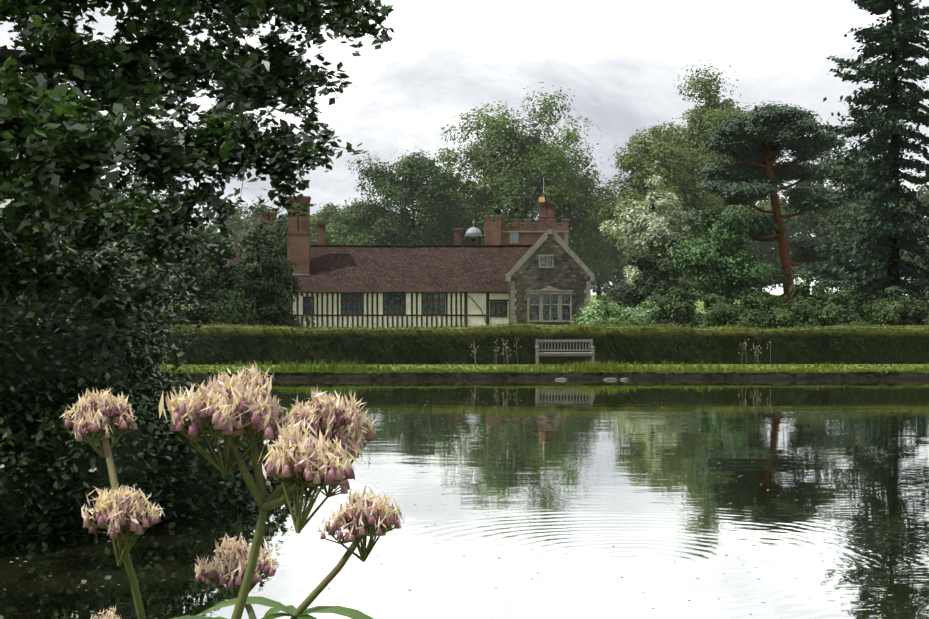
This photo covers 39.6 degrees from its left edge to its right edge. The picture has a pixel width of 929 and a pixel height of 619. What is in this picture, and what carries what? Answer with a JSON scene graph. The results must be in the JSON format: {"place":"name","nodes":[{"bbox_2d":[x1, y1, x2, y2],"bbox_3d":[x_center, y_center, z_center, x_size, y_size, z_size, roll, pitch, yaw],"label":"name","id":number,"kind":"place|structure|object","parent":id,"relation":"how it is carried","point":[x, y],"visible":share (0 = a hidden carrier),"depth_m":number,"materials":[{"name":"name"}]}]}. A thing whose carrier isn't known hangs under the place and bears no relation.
{"place":"outdoors","nodes":[
{"label":"outdoors","id":0,"kind":"place"},
{"bbox_2d":[0,0,394,337],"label":"overhanging tree","id":1,"kind":"object","parent":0,"point":[107,91],"depth_m":10.74,"materials":[{"name":"green plant"}]},
{"bbox_2d":[0,379,928,618],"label":"pond water","id":2,"kind":"structure","parent":0,"point":[848,483],"depth_m":14.70,"materials":[{"name":"grey liquid"}]},
{"bbox_2d":[11,380,926,618],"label":"pond flotsam","id":3,"kind":"object","parent":2,"relation":"on","point":[525,528],"visible":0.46,"depth_m":13.22,"materials":[{"name":"plant"}]},
{"bbox_2d":[0,0,928,294],"label":"sky","id":4,"kind":"structure","parent":0,"point":[620,60],"materials":[{"name":"white"}]},
{"bbox_2d":[145,295,928,374],"bbox_3d":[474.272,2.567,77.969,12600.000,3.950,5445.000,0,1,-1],"label":"terrain","id":5,"kind":"structure","parent":0,"point":[678,366],"depth_m":40.81,"materials":[{"name":"green plant"}]},
{"bbox_2d":[0,196,282,554],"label":"waterside shrub","id":6,"kind":"object","parent":5,"relation":"on","point":[138,343],"depth_m":14.12,"materials":[{"name":"green plant"}]},
{"bbox_2d":[95,255,198,323],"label":"shrub","id":7,"kind":"object","parent":5,"relation":"on","point":[134,273],"depth_m":77.73,"materials":[{"name":"green plant"}]},
{"bbox_2d":[96,193,204,263],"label":"tree","id":8,"kind":"object","parent":5,"relation":"on","point":[194,236],"depth_m":293.05,"materials":[{"name":"green plant"}]},
{"bbox_2d":[143,224,241,326],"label":"yew tree","id":9,"kind":"object","parent":5,"relation":"on","point":[203,278],"depth_m":78.57,"materials":[{"name":"green plant"}]},
{"bbox_2d":[185,217,258,325],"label":"yew tree","id":10,"kind":"object","parent":5,"relation":"on","point":[231,273],"depth_m":82.96,"materials":[{"name":"green plant"}]},
{"bbox_2d":[65,374,400,618],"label":"plant hemp agrimony","id":11,"kind":"object","parent":5,"relation":"on","point":[284,491],"visible":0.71,"depth_m":1.05,"materials":[{"name":"pink plant"}]},
{"bbox_2d":[59,360,404,618],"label":"hemp agrimony fluff","id":12,"kind":"object","parent":11,"relation":"attached to","point":[235,384],"visible":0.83,"depth_m":1.05,"materials":[{"name":"plant"}]},
{"bbox_2d":[198,195,279,256],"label":"tree","id":13,"kind":"object","parent":5,"relation":"on","point":[254,219],"depth_m":307.57,"materials":[{"name":"green plant"}]},
{"bbox_2d":[247,211,288,315],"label":"yew tree","id":14,"kind":"object","parent":5,"relation":"on","point":[284,219],"depth_m":106.57,"materials":[{"name":"green plant"}]},
{"bbox_2d":[226,221,317,328],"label":"yew tree","id":15,"kind":"object","parent":5,"relation":"on","point":[259,254],"depth_m":86.65,"materials":[{"name":"green plant"}]},
{"bbox_2d":[310,200,378,244],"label":"tree","id":16,"kind":"object","parent":5,"relation":"on","point":[329,218],"depth_m":221.77,"materials":[{"name":"green plant"}]},
{"bbox_2d":[355,208,397,244],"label":"tree","id":17,"kind":"object","parent":5,"relation":"on","point":[381,229],"depth_m":311.00,"materials":[{"name":"green plant"}]},
{"bbox_2d":[200,177,594,327],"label":"manor house","id":18,"kind":"structure","parent":5,"relation":"on","point":[539,272],"depth_m":94.87,"materials":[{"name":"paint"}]},
{"bbox_2d":[332,148,488,245],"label":"oak tree","id":19,"kind":"object","parent":5,"relation":"on","point":[413,165],"depth_m":205.33,"materials":[{"name":"green plant"}]},
{"bbox_2d":[408,82,626,272],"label":"tree","id":20,"kind":"object","parent":5,"relation":"on","point":[545,158],"depth_m":217.32,"materials":[{"name":"green plant"}]},
{"bbox_2d":[122,321,928,364],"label":"clipped hedge","id":21,"kind":"object","parent":5,"relation":"on","point":[409,350],"visible":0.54,"depth_m":42.53,"materials":[{"name":"green plant"}]},
{"bbox_2d":[154,359,928,373],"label":"verge grass","id":22,"kind":"structure","parent":5,"relation":"on","point":[610,366],"depth_m":38.87,"materials":[{"name":"green plant"}]},
{"bbox_2d":[157,371,928,379],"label":"retaining wall","id":23,"kind":"structure","parent":5,"relation":"on","point":[563,376],"depth_m":38.20,"materials":[{"name":"stone"}]},
{"bbox_2d":[535,339,594,365],"bbox_3d":[3.241,1.393,41.656,1.876,0.860,0.596,0,1,-1],"label":"garden bench","id":24,"kind":"object","parent":5,"relation":"on","point":[591,353],"visible":0.98,"depth_m":41.88,"materials":[{"name":"grey wood"}]},
{"bbox_2d":[568,204,640,299],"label":"lime tree","id":25,"kind":"object","parent":5,"relation":"on","point":[609,267],"depth_m":246.91,"materials":[{"name":"green plant"}]},
{"bbox_2d":[590,247,628,294],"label":"tree","id":26,"kind":"object","parent":5,"relation":"on","point":[594,286],"depth_m":331.30,"materials":[{"name":"green plant"}]},
{"bbox_2d":[570,294,660,324],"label":"pale shrub","id":27,"kind":"object","parent":5,"relation":"on","point":[597,310],"depth_m":82.85,"materials":[{"name":"green plant"}]},
{"bbox_2d":[470,338,770,367],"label":"verge weeds","id":28,"kind":"object","parent":5,"relation":"on","point":[474,351],"visible":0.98,"depth_m":40.88,"materials":[{"name":"green plant"}]},
{"bbox_2d":[593,315,658,326],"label":"pale shrub","id":29,"kind":"object","parent":5,"relation":"on","point":[626,323],"visible":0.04,"depth_m":80.36,"materials":[{"name":"green plant"}]},
{"bbox_2d":[600,219,694,284],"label":"tree","id":30,"kind":"object","parent":5,"relation":"on","point":[683,275],"depth_m":308.05,"materials":[{"name":"green plant"}]},
{"bbox_2d":[595,246,702,327],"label":"shrub","id":31,"kind":"object","parent":5,"relation":"on","point":[665,270],"depth_m":98.69,"materials":[{"name":"green plant"}]},
{"bbox_2d":[598,170,702,304],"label":"whitebeam tree","id":32,"kind":"object","parent":5,"relation":"on","point":[639,210],"depth_m":120.84,"materials":[{"name":"plant"}]},
{"bbox_2d":[593,118,730,312],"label":"ash tree","id":33,"kind":"object","parent":5,"relation":"on","point":[665,147],"depth_m":191.46,"materials":[{"name":"green plant"}]},
{"bbox_2d":[645,285,734,326],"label":"shrub","id":34,"kind":"object","parent":5,"relation":"on","point":[667,302],"depth_m":86.44,"materials":[{"name":"green plant"}]},
{"bbox_2d":[646,204,775,314],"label":"tree","id":35,"kind":"object","parent":5,"relation":"on","point":[748,275],"depth_m":105.04,"materials":[{"name":"green plant"}]},
{"bbox_2d":[673,59,779,268],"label":"tall poplar tree","id":36,"kind":"object","parent":5,"relation":"on","point":[705,117],"depth_m":212.06,"materials":[{"name":"green plant"}]},
{"bbox_2d":[685,301,768,327],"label":"shrub","id":37,"kind":"object","parent":5,"relation":"on","point":[721,312],"depth_m":78.48,"materials":[{"name":"green plant"}]},
{"bbox_2d":[732,289,802,328],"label":"shrub","id":38,"kind":"object","parent":5,"relation":"on","point":[768,300],"depth_m":88.99,"materials":[{"name":"green plant"}]},
{"bbox_2d":[680,100,854,307],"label":"scots pine tree","id":39,"kind":"object","parent":5,"relation":"on","point":[725,137],"depth_m":122.36,"materials":[{"name":"green plant"}]},
{"bbox_2d":[743,194,812,296],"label":"tree","id":40,"kind":"object","parent":5,"relation":"on","point":[767,206],"depth_m":229.89,"materials":[{"name":"green plant"}]},
{"bbox_2d":[751,296,850,329],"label":"shrub","id":41,"kind":"object","parent":5,"relation":"on","point":[806,311],"depth_m":80.77,"materials":[{"name":"green plant"}]},
{"bbox_2d":[756,180,853,296],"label":"tree","id":42,"kind":"object","parent":5,"relation":"on","point":[804,183],"depth_m":303.86,"materials":[{"name":"green plant"}]},
{"bbox_2d":[775,278,874,326],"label":"shrub","id":43,"kind":"object","parent":5,"relation":"on","point":[840,296],"depth_m":88.94,"materials":[{"name":"green plant"}]},
{"bbox_2d":[771,140,921,310],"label":"tree","id":44,"kind":"object","parent":5,"relation":"on","point":[800,220],"depth_m":204.54,"materials":[{"name":"green plant"}]},
{"bbox_2d":[807,233,921,298],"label":"tree","id":45,"kind":"object","parent":5,"relation":"on","point":[853,265],"depth_m":292.52,"materials":[{"name":"green plant"}]},
{"bbox_2d":[814,0,928,324],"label":"cedar tree","id":46,"kind":"object","parent":5,"relation":"on","point":[890,268],"visible":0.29,"depth_m":103.72,"materials":[{"name":"green plant"}]},
{"bbox_2d":[788,0,928,324],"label":"cedar tree sprays","id":47,"kind":"object","parent":46,"relation":"attached to","point":[902,32],"visible":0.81,"depth_m":102.73,"materials":[{"name":"green plant"}]},
{"bbox_2d":[849,283,928,325],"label":"shrub","id":48,"kind":"object","parent":5,"relation":"on","point":[885,313],"depth_m":83.93,"materials":[{"name":"green plant"}]},
{"bbox_2d":[855,182,928,304],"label":"tree","id":49,"kind":"object","parent":5,"relation":"on","point":[919,188],"depth_m":268.80,"materials":[{"name":"green plant"}]},
{"bbox_2d":[906,190,928,269],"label":"tree","id":50,"kind":"object","parent":5,"relation":"on","point":[926,199],"visible":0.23,"depth_m":249.76,"materials":[{"name":"green plant"}]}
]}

